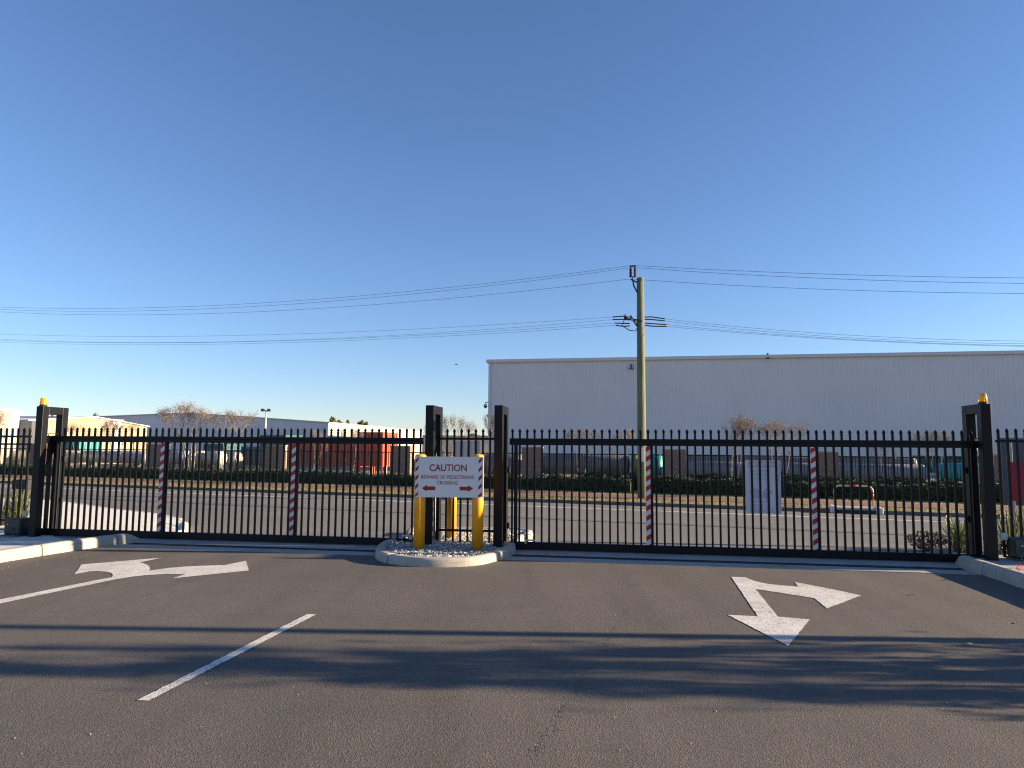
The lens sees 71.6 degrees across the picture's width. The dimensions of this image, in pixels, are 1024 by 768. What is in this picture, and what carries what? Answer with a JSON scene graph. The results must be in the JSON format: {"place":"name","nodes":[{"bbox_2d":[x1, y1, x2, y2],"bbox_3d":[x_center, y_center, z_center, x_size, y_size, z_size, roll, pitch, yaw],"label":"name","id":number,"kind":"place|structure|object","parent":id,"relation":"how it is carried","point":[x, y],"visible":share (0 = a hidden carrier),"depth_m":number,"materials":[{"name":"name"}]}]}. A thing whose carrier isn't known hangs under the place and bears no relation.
{"place":"outdoors","nodes":[
{"label":"outdoors","id":0,"kind":"place"},
{"bbox_2d":[0,498,186,536],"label":"footpath apron","id":1,"kind":"object","parent":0,"point":[111,519],"visible":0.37,"depth_m":21.63,"materials":[{"name":"concrete"}]},
{"bbox_2d":[3,485,30,516],"bbox_3d":[-9.309,2.281,13.399,0.910,0.715,0.891,-3,-6,31],"label":"grass clump","id":2,"kind":"object","parent":1,"relation":"on","point":[21,505],"visible":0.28,"depth_m":13.33,"materials":[{"name":"green plant"}]},
{"bbox_2d":[99,412,419,460],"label":"gabled shed","id":3,"kind":"structure","parent":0,"point":[153,421],"depth_m":115.31,"materials":[{"name":"metal"}]},
{"bbox_2d":[5,323,609,342],"bbox_3d":[-20.174,-3.232,43.132,53.552,2.216,0.012,-2,-6,21],"label":"overhead wire","id":4,"kind":"object","parent":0,"point":[324,339],"visible":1,"depth_m":38.78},
{"bbox_2d":[9,317,606,336],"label":"overhead wire","id":5,"kind":"object","parent":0,"point":[279,334],"visible":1,"depth_m":40.54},
{"bbox_2d":[4,319,612,342],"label":"overhead wire","id":6,"kind":"object","parent":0,"point":[303,339],"visible":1,"depth_m":40.38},
{"bbox_2d":[9,325,615,344],"bbox_3d":[-20.159,-3.106,43.138,53.645,2.185,0.012,-2,-6,21],"label":"overhead wire","id":7,"kind":"object","parent":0,"point":[324,341],"visible":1,"depth_m":39.34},
{"bbox_2d":[0,483,1007,552],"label":"road","id":8,"kind":"structure","parent":0,"point":[668,525],"depth_m":23.65,"materials":[{"name":"asphalt"}]},
{"bbox_2d":[386,527,529,556],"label":"gravel","id":9,"kind":"structure","parent":8,"relation":"on","point":[430,547],"depth_m":10.70,"materials":[{"name":"gravel"}]},
{"bbox_2d":[413,454,425,549],"bbox_3d":[-1.368,1.752,10.540,0.169,1.419,0.169,0,-5,0],"label":"bollard","id":10,"kind":"object","parent":9,"relation":"on","point":[419,525],"visible":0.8,"depth_m":10.45,"materials":[{"name":"metal"}]},
{"bbox_2d":[415,456,482,497],"bbox_3d":[-0.925,1.370,10.467,1.003,0.594,0.036,0,-5,1],"label":"caution sign","id":11,"kind":"object","parent":10,"relation":"attached to","point":[460,477],"visible":1,"depth_m":10.46,"materials":[{"name":"white metal"}]},
{"bbox_2d":[447,456,456,537],"bbox_3d":[-1.006,1.899,11.869,0.169,1.375,0.169,0,-5,0],"label":"bollard","id":12,"kind":"object","parent":9,"relation":"on","point":[449,515],"visible":0.23,"depth_m":11.78,"materials":[{"name":"metal"}]},
{"bbox_2d":[436,428,493,542],"bbox_3d":[-0.711,1.590,11.213,0.958,1.774,0.045,0,-5,9],"label":"picket fence","id":13,"kind":"object","parent":9,"relation":"on","point":[467,530],"visible":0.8,"depth_m":11.20,"materials":[{"name":"metal"}]},
{"bbox_2d":[455,441,479,456],"bbox_3d":[-0.710,1.181,11.283,0.415,0.550,0.005,0,-5,9],"label":"notice board","id":14,"kind":"object","parent":13,"relation":"attached to","point":[464,448],"visible":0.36,"depth_m":11.30,"materials":[{"name":"white metal"}]},
{"bbox_2d":[472,454,483,549],"bbox_3d":[-0.505,1.753,10.521,0.169,1.426,0.169,0,-5,0],"label":"bollard","id":15,"kind":"object","parent":9,"relation":"on","point":[477,523],"visible":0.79,"depth_m":10.43,"materials":[{"name":"metal"}]},
{"bbox_2d":[406,526,532,541],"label":"island kerb","id":16,"kind":"structure","parent":8,"relation":"on","point":[530,534],"depth_m":12.66,"materials":[{"name":"concrete"}]},
{"bbox_2d":[0,481,1018,518],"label":"street kerb","id":17,"kind":"structure","parent":8,"relation":"on","point":[612,502],"depth_m":31.31,"materials":[{"name":"concrete"}]},
{"bbox_2d":[829,505,883,514],"bbox_3d":[13.336,4.866,27.613,1.843,0.270,1.150,-2,-6,21],"label":"drain pit","id":18,"kind":"object","parent":8,"relation":"on","point":[856,509],"visible":0.59,"depth_m":27.25,"materials":[{"name":"concrete"}]},
{"bbox_2d":[907,529,947,550],"bbox_3d":[6.719,2.538,11.508,0.630,0.379,0.617,0,-5,0],"label":"shrub","id":19,"kind":"object","parent":8,"relation":"on","point":[918,540],"visible":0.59,"depth_m":11.44,"materials":[{"name":"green plant"}]},
{"bbox_2d":[932,515,982,552],"bbox_3d":[7.150,2.379,11.267,1.028,0.570,1.006,5,-7,-43],"label":"grass clump","id":20,"kind":"object","parent":8,"relation":"on","point":[953,535],"visible":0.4,"depth_m":11.16,"materials":[{"name":"green plant"}]},
{"bbox_2d":[997,509,1023,549],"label":"grass clump","id":21,"kind":"object","parent":8,"relation":"on","point":[1016,532],"visible":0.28,"depth_m":10.53,"materials":[{"name":"green plant"}]},
{"bbox_2d":[1000,438,1023,529],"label":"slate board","id":22,"kind":"object","parent":8,"relation":"on","point":[1004,470],"visible":0.38,"depth_m":12.05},
{"bbox_2d":[0,474,1018,514],"bbox_3d":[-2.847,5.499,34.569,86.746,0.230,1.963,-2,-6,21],"label":"grass verge","id":23,"kind":"object","parent":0,"point":[627,500],"depth_m":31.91,"materials":[{"name":"plant"}]},
{"bbox_2d":[0,547,1023,767],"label":"car park","id":24,"kind":"structure","parent":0,"point":[123,656],"depth_m":5.12,"materials":[{"name":"asphalt"}]},
{"bbox_2d":[0,476,1023,510],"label":"footpath","id":25,"kind":"structure","parent":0,"point":[881,504],"depth_m":34.24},
{"bbox_2d":[622,266,645,497],"bbox_3d":[5.741,-0.086,33.402,1.083,11.214,0.479,-2,-6,21],"label":"power pole","id":26,"kind":"object","parent":25,"relation":"on","point":[641,393],"visible":0.98,"depth_m":33.19,"materials":[{"name":"grey wood"}]},
{"bbox_2d":[0,267,632,310],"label":"overhead wire","id":27,"kind":"object","parent":26,"relation":"attached to","point":[364,298],"visible":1,"depth_m":38.74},
{"bbox_2d":[10,279,626,314],"bbox_3d":[-20.182,-5.346,43.625,55.224,2.758,0.016,-2,-6,21],"label":"overhead wire","id":28,"kind":"object","parent":26,"relation":"attached to","point":[335,307],"visible":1,"depth_m":39.28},
{"bbox_2d":[11,265,631,308],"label":"overhead wire","id":29,"kind":"object","parent":26,"relation":"attached to","point":[300,300],"visible":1,"depth_m":40.55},
{"bbox_2d":[632,265,1000,277],"bbox_3d":[14.824,-4.812,30.277,19.477,2.190,0.016,-2,-6,21],"label":"overhead wire","id":30,"kind":"object","parent":26,"relation":"attached to","point":[835,274],"visible":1,"depth_m":30.55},
{"bbox_2d":[633,267,1023,283],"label":"overhead wire","id":31,"kind":"object","parent":26,"relation":"attached to","point":[827,278],"visible":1,"depth_m":30.71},
{"bbox_2d":[636,279,1023,293],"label":"overhead wire","id":32,"kind":"object","parent":26,"relation":"attached to","point":[833,289],"visible":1,"depth_m":30.57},
{"bbox_2d":[0,474,1023,506],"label":"garden strip","id":33,"kind":"object","parent":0,"point":[829,499],"depth_m":36.70,"materials":[{"name":"green soil"}]},
{"bbox_2d":[0,463,109,476],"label":"hedge","id":34,"kind":"object","parent":33,"relation":"on","point":[66,469],"visible":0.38,"depth_m":52.17,"materials":[{"name":"green plant"}]},
{"bbox_2d":[52,449,145,468],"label":"fence","id":35,"kind":"object","parent":33,"relation":"on","point":[85,452],"visible":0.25,"depth_m":55.24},
{"bbox_2d":[100,420,140,469],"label":"myrtle tree","id":36,"kind":"object","parent":33,"relation":"on","point":[116,425],"visible":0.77,"depth_m":53.69,"materials":[{"name":"brown plant"}]},
{"bbox_2d":[145,444,169,468],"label":"container","id":37,"kind":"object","parent":33,"relation":"on","point":[152,456],"depth_m":53.01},
{"bbox_2d":[155,399,216,467],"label":"myrtle tree","id":38,"kind":"object","parent":33,"relation":"on","point":[186,409],"visible":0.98,"depth_m":50.28,"materials":[{"name":"brown plant"}]},
{"bbox_2d":[168,450,262,470],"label":"fence","id":39,"kind":"object","parent":33,"relation":"on","point":[216,458],"visible":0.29,"depth_m":51.26,"materials":[{"name":"metal"}]},
{"bbox_2d":[210,407,260,469],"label":"myrtle tree","id":40,"kind":"object","parent":33,"relation":"on","point":[227,416],"visible":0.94,"depth_m":49.65,"materials":[{"name":"brown plant"}]},
{"bbox_2d":[112,465,414,485],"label":"hedge","id":41,"kind":"object","parent":33,"relation":"on","point":[360,478],"visible":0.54,"depth_m":45.50,"materials":[{"name":"green plant"}]},
{"bbox_2d":[265,445,287,470],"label":"brick pillar","id":42,"kind":"structure","parent":33,"relation":"on","point":[280,456],"depth_m":49.19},
{"bbox_2d":[285,451,389,474],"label":"fence","id":43,"kind":"object","parent":33,"relation":"on","point":[340,460],"visible":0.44,"depth_m":47.57,"materials":[{"name":"metal"}]},
{"bbox_2d":[390,446,411,474],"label":"brick pillar","id":44,"kind":"structure","parent":33,"relation":"on","point":[402,462],"depth_m":45.69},
{"bbox_2d":[422,414,476,456],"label":"myrtle tree","id":45,"kind":"object","parent":33,"relation":"on","point":[459,420],"visible":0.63,"depth_m":44.53,"materials":[{"name":"brown plant"}]},
{"bbox_2d":[484,473,631,491],"bbox_3d":[1.356,5.414,39.640,10.769,1.026,1.027,-2,-6,21],"label":"hedge","id":46,"kind":"object","parent":33,"relation":"on","point":[575,483],"visible":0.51,"depth_m":38.61,"materials":[{"name":"green plant"}]},
{"bbox_2d":[565,427,600,473],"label":"myrtle tree","id":47,"kind":"object","parent":33,"relation":"on","point":[582,434],"visible":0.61,"depth_m":40.86,"materials":[{"name":"brown plant"}]},
{"bbox_2d":[543,453,662,477],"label":"fence","id":48,"kind":"object","parent":33,"relation":"on","point":[591,462],"visible":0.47,"depth_m":41.54,"materials":[{"name":"metal"}]},
{"bbox_2d":[580,471,659,490],"bbox_3d":[5.982,5.430,39.881,4.748,1.096,0.813,-2,-6,21],"label":"hedge","id":49,"kind":"object","parent":33,"relation":"on","point":[598,475],"visible":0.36,"depth_m":39.76,"materials":[{"name":"green plant"}]},
{"bbox_2d":[690,472,741,481],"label":"hedge","id":50,"kind":"object","parent":33,"relation":"on","point":[714,477],"visible":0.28,"depth_m":37.88,"materials":[{"name":"green plant"}]},
{"bbox_2d":[721,414,758,479],"bbox_3d":[12.212,3.650,37.970,1.903,4.553,2.540,2,-5,-14],"label":"myrtle tree","id":51,"kind":"object","parent":33,"relation":"on","point":[747,423],"visible":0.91,"depth_m":37.74,"materials":[{"name":"brown plant"}]},
{"bbox_2d":[653,474,830,497],"bbox_3d":[11.331,5.137,35.864,8.661,1.039,1.019,-2,-6,21],"label":"hedge","id":52,"kind":"object","parent":33,"relation":"on","point":[716,486],"visible":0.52,"depth_m":35.87,"materials":[{"name":"green plant"}]},
{"bbox_2d":[688,455,807,478],"bbox_3d":[12.791,4.826,38.371,6.665,1.949,0.053,-2,-6,21],"label":"fence","id":53,"kind":"object","parent":33,"relation":"on","point":[744,458],"visible":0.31,"depth_m":38.60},
{"bbox_2d":[758,417,810,474],"bbox_3d":[14.311,3.781,37.235,2.674,4.174,3.045,-2,-6,21],"label":"myrtle tree","id":54,"kind":"object","parent":33,"relation":"on","point":[768,425],"visible":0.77,"depth_m":36.83,"materials":[{"name":"brown plant"}]},
{"bbox_2d":[781,472,962,495],"bbox_3d":[19.604,5.002,34.738,14.383,1.230,0.827,-2,-6,21],"label":"hedge","id":55,"kind":"object","parent":33,"relation":"on","point":[830,480],"visible":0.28,"depth_m":35.13,"materials":[{"name":"green plant"}]},
{"bbox_2d":[838,456,979,481],"bbox_3d":[19.983,4.633,35.650,6.556,1.949,0.053,-2,-6,21],"label":"fence","id":56,"kind":"object","parent":33,"relation":"on","point":[864,457],"visible":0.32,"depth_m":35.84,"materials":[{"name":"metal"}]},
{"bbox_2d":[830,480,999,502],"bbox_3d":[20.244,4.912,32.494,10.396,1.005,1.025,-2,-6,21],"label":"hedge","id":57,"kind":"object","parent":33,"relation":"on","point":[907,492],"visible":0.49,"depth_m":32.88,"materials":[{"name":"green plant"}]},
{"bbox_2d":[911,428,951,482],"bbox_3d":[20.309,3.856,34.624,2.097,3.610,1.842,5,-7,-43],"label":"myrtle tree","id":58,"kind":"object","parent":33,"relation":"on","point":[932,438],"visible":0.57,"depth_m":34.53,"materials":[{"name":"brown plant"}]},
{"bbox_2d":[0,0,1023,435],"label":"sky","id":59,"kind":"structure","parent":0,"point":[171,155],"materials":[{"name":"blue"}]},
{"bbox_2d":[53,535,980,574],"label":"gate slab","id":60,"kind":"structure","parent":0,"point":[667,556],"depth_m":10.29,"materials":[{"name":"concrete"}]},
{"bbox_2d":[0,533,65,549],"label":"concrete pad","id":61,"kind":"object","parent":60,"relation":"on","point":[9,542],"visible":0.06,"depth_m":11.51,"materials":[{"name":"concrete"}]},
{"bbox_2d":[2,517,28,536],"bbox_3d":[-8.454,2.441,12.153,0.320,0.300,0.280,0,-5,9],"label":"gate motor","id":62,"kind":"object","parent":61,"relation":"on","point":[19,526],"visible":0.84,"depth_m":12.04,"materials":[{"name":"metal"}]},
{"bbox_2d":[0,427,31,525],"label":"picket fence","id":63,"kind":"object","parent":61,"relation":"on","point":[18,436],"visible":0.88,"depth_m":12.45,"materials":[{"name":"metal"}]},
{"bbox_2d":[28,406,68,536],"bbox_3d":[-8.059,1.512,12.346,0.214,2.223,0.602,0,-5,9],"label":"gate post","id":64,"kind":"object","parent":61,"relation":"on","point":[42,444],"visible":0.7,"depth_m":12.16,"materials":[{"name":"metal"}]},
{"bbox_2d":[0,533,144,562],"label":"driveway kerb","id":65,"kind":"structure","parent":60,"relation":"on","point":[22,552],"depth_m":10.40,"materials":[{"name":"concrete"}]},
{"bbox_2d":[131,543,375,551],"bbox_3d":[-4.260,2.612,11.074,5.886,0.139,0.230,0,-5,9],"label":"channel drain","id":66,"kind":"object","parent":60,"relation":"in","point":[254,547],"visible":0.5,"depth_m":11.07,"materials":[{"name":"metal"}]},
{"bbox_2d":[140,538,377,545],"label":"gate track","id":67,"kind":"structure","parent":60,"relation":"on","point":[256,541],"depth_m":11.64,"materials":[{"name":"metal"}]},
{"bbox_2d":[41,427,423,544],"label":"sliding gate","id":68,"kind":"structure","parent":67,"relation":"on","point":[291,535],"depth_m":11.83,"materials":[{"name":"metal"}]},
{"bbox_2d":[425,405,442,544],"bbox_3d":[-1.255,1.466,11.293,0.212,2.228,0.602,0,-5,9],"label":"gate post","id":69,"kind":"object","parent":60,"relation":"on","point":[433,428],"visible":0.73,"depth_m":11.11,"materials":[{"name":"metal"}]},
{"bbox_2d":[375,537,515,566],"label":"island kerb","id":70,"kind":"structure","parent":60,"relation":"on","point":[508,549],"depth_m":9.52,"materials":[{"name":"concrete"}]},
{"bbox_2d":[493,405,509,546],"bbox_3d":[-0.173,1.460,11.126,0.214,2.226,0.602,0,-5,9],"label":"gate post","id":71,"kind":"object","parent":60,"relation":"on","point":[501,525],"visible":0.84,"depth_m":10.91,"materials":[{"name":"metal"}]},
{"bbox_2d":[516,549,954,562],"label":"gate track","id":72,"kind":"structure","parent":60,"relation":"on","point":[736,555],"depth_m":10.49,"materials":[{"name":"metal"}]},
{"bbox_2d":[509,429,983,561],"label":"sliding gate","id":73,"kind":"structure","parent":72,"relation":"on","point":[815,550],"depth_m":10.50,"materials":[{"name":"metal"}]},
{"bbox_2d":[745,460,781,513],"bbox_3d":[3.735,1.529,10.565,0.506,0.784,0.008,0,-5,9],"label":"warning board","id":74,"kind":"object","parent":73,"relation":"attached to","point":[763,485],"visible":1,"depth_m":10.56,"materials":[{"name":"metal"}]},
{"bbox_2d":[512,554,963,569],"bbox_3d":[3.136,2.564,9.930,6.893,0.139,0.230,0,-5,9],"label":"channel drain","id":75,"kind":"object","parent":60,"relation":"in","point":[811,564],"visible":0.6,"depth_m":9.96,"materials":[{"name":"metal"}]},
{"bbox_2d":[961,404,998,560],"bbox_3d":[6.637,1.411,10.073,0.214,2.236,0.602,0,-5,9],"label":"gate post","id":76,"kind":"object","parent":60,"relation":"on","point":[982,412],"visible":0.68,"depth_m":9.88,"materials":[{"name":"metal"}]},
{"bbox_2d":[954,555,1023,588],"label":"driveway kerb","id":77,"kind":"structure","parent":60,"relation":"on","point":[1010,576],"depth_m":8.85,"materials":[{"name":"concrete"}]},
{"bbox_2d":[961,553,1023,571],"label":"concrete pad","id":78,"kind":"object","parent":60,"relation":"on","point":[1006,562],"visible":0.04,"depth_m":9.56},
{"bbox_2d":[995,428,1023,556],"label":"picket fence","id":79,"kind":"object","parent":78,"relation":"on","point":[1007,441],"visible":0.98,"depth_m":10.02,"materials":[{"name":"metal"}]},
{"bbox_2d":[1005,537,1023,560],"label":"gate motor","id":80,"kind":"object","parent":78,"relation":"on","point":[1015,547],"visible":1,"depth_m":9.75,"materials":[{"name":"metal"}]},
{"bbox_2d":[79,459,979,482],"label":"yard ground","id":81,"kind":"structure","parent":0,"point":[388,470],"depth_m":77.16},
{"bbox_2d":[0,410,14,463],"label":"myrtle tree","id":82,"kind":"object","parent":81,"relation":"on","point":[2,416],"visible":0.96,"depth_m":63.72,"materials":[{"name":"brown plant"}]},
{"bbox_2d":[0,408,22,464],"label":"white building","id":83,"kind":"structure","parent":81,"relation":"on","point":[14,422],"depth_m":68.16,"materials":[{"name":"paint"}]},
{"bbox_2d":[19,420,35,450],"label":"dark annexe","id":84,"kind":"structure","parent":81,"relation":"on","point":[26,425],"depth_m":74.06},
{"bbox_2d":[12,451,79,465],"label":"storage tank","id":85,"kind":"object","parent":81,"relation":"on","point":[19,458],"visible":0.08,"depth_m":66.36,"materials":[{"name":"silver metal"}]},
{"bbox_2d":[20,413,123,463],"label":"flat roof unit","id":86,"kind":"structure","parent":81,"relation":"on","point":[98,419],"depth_m":90.30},
{"bbox_2d":[66,442,98,466],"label":"container","id":87,"kind":"object","parent":81,"relation":"on","point":[79,445],"visible":0.17,"depth_m":76.34,"materials":[{"name":"metal"}]},
{"bbox_2d":[19,416,149,463],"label":"tan building","id":88,"kind":"structure","parent":81,"relation":"on","point":[78,421],"depth_m":87.73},
{"bbox_2d":[79,450,145,467],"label":"storage tank","id":89,"kind":"object","parent":81,"relation":"on","point":[103,457],"visible":0.17,"depth_m":63.78,"materials":[{"name":"silver metal"}]},
{"bbox_2d":[203,451,227,469],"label":"storage tank","id":90,"kind":"object","parent":81,"relation":"on","point":[215,459],"visible":0.29,"depth_m":57.44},
{"bbox_2d":[203,444,242,449],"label":"container","id":91,"kind":"object","parent":81,"relation":"on","point":[221,447],"visible":0.48,"depth_m":64.67,"materials":[{"name":"metal"}]},
{"bbox_2d":[241,446,262,468],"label":"container","id":92,"kind":"object","parent":81,"relation":"on","point":[248,448],"visible":0.21,"depth_m":60.71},
{"bbox_2d":[259,435,302,468],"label":"container","id":93,"kind":"object","parent":81,"relation":"on","point":[261,445],"visible":0.07,"depth_m":60.23,"materials":[{"name":"metal"}]},
{"bbox_2d":[287,443,372,473],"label":"container","id":94,"kind":"object","parent":81,"relation":"on","point":[307,447],"visible":0.32,"depth_m":57.98,"materials":[{"name":"metal"}]},
{"bbox_2d":[359,432,397,474],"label":"container","id":95,"kind":"object","parent":81,"relation":"on","point":[375,446],"visible":0.51,"depth_m":54.94,"materials":[{"name":"metal"}]},
{"bbox_2d":[422,435,487,456],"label":"pale shed","id":96,"kind":"structure","parent":81,"relation":"on","point":[450,446],"depth_m":174.31,"materials":[{"name":"metal"}]},
{"bbox_2d":[484,454,521,475],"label":"storage tank","id":97,"kind":"object","parent":81,"relation":"on","point":[486,456],"visible":0.2,"depth_m":47.47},
{"bbox_2d":[543,454,629,475],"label":"storage tank","id":98,"kind":"object","parent":81,"relation":"on","point":[569,464],"visible":0.42,"depth_m":45.32,"materials":[{"name":"metal"}]},
{"bbox_2d":[653,455,662,475],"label":"storage tank","id":99,"kind":"object","parent":81,"relation":"on","point":[658,463],"visible":0.23,"depth_m":43.71,"materials":[{"name":"metal"}]},
{"bbox_2d":[686,461,742,477],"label":"storage tank","id":100,"kind":"object","parent":81,"relation":"on","point":[715,467],"visible":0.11,"depth_m":42.66,"materials":[{"name":"metal"}]},
{"bbox_2d":[688,454,810,462],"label":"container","id":101,"kind":"object","parent":81,"relation":"on","point":[805,459],"visible":0.17,"depth_m":46.15,"materials":[{"name":"metal"}]},
{"bbox_2d":[839,456,916,463],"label":"storage tank","id":102,"kind":"object","parent":81,"relation":"on","point":[889,459],"visible":0.16,"depth_m":43.49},
{"bbox_2d":[839,463,926,481],"bbox_3d":[20.655,5.312,39.849,4.709,1.674,1.033,-2,-6,21],"label":"storage tank","id":103,"kind":"object","parent":81,"relation":"on","point":[864,476],"visible":0.32,"depth_m":39.49,"materials":[{"name":"metal"}]},
{"bbox_2d":[912,455,978,472],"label":"container","id":104,"kind":"object","parent":81,"relation":"on","point":[923,461],"visible":0.1,"depth_m":43.47,"materials":[{"name":"teal paint"}]},
{"bbox_2d":[935,463,979,482],"bbox_3d":[25.004,5.145,38.208,3.856,1.775,1.027,-2,-6,21],"label":"container","id":105,"kind":"object","parent":81,"relation":"on","point":[950,476],"visible":0.21,"depth_m":38.30,"materials":[{"name":"metal"}]},
{"bbox_2d":[521,447,540,477],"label":"brick pillar","id":106,"kind":"structure","parent":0,"point":[531,461],"depth_m":42.52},
{"bbox_2d":[662,449,685,478],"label":"brick pillar","id":107,"kind":"structure","parent":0,"point":[675,462],"depth_m":39.55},
{"bbox_2d":[486,350,1023,475],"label":"warehouse","id":108,"kind":"structure","parent":0,"point":[887,393],"depth_m":72.60,"materials":[{"name":"metal"}]},
{"bbox_2d":[780,462,810,477],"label":"storage tank","id":109,"kind":"object","parent":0,"point":[796,468],"visible":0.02,"depth_m":41.01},
{"bbox_2d":[818,451,838,478],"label":"brick pillar","id":110,"kind":"structure","parent":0,"point":[829,464],"depth_m":36.82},
{"bbox_2d":[1007,443,1023,529],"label":"red board","id":111,"kind":"object","parent":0,"point":[1014,480],"visible":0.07,"depth_m":10.80,"materials":[{"name":"metal"}]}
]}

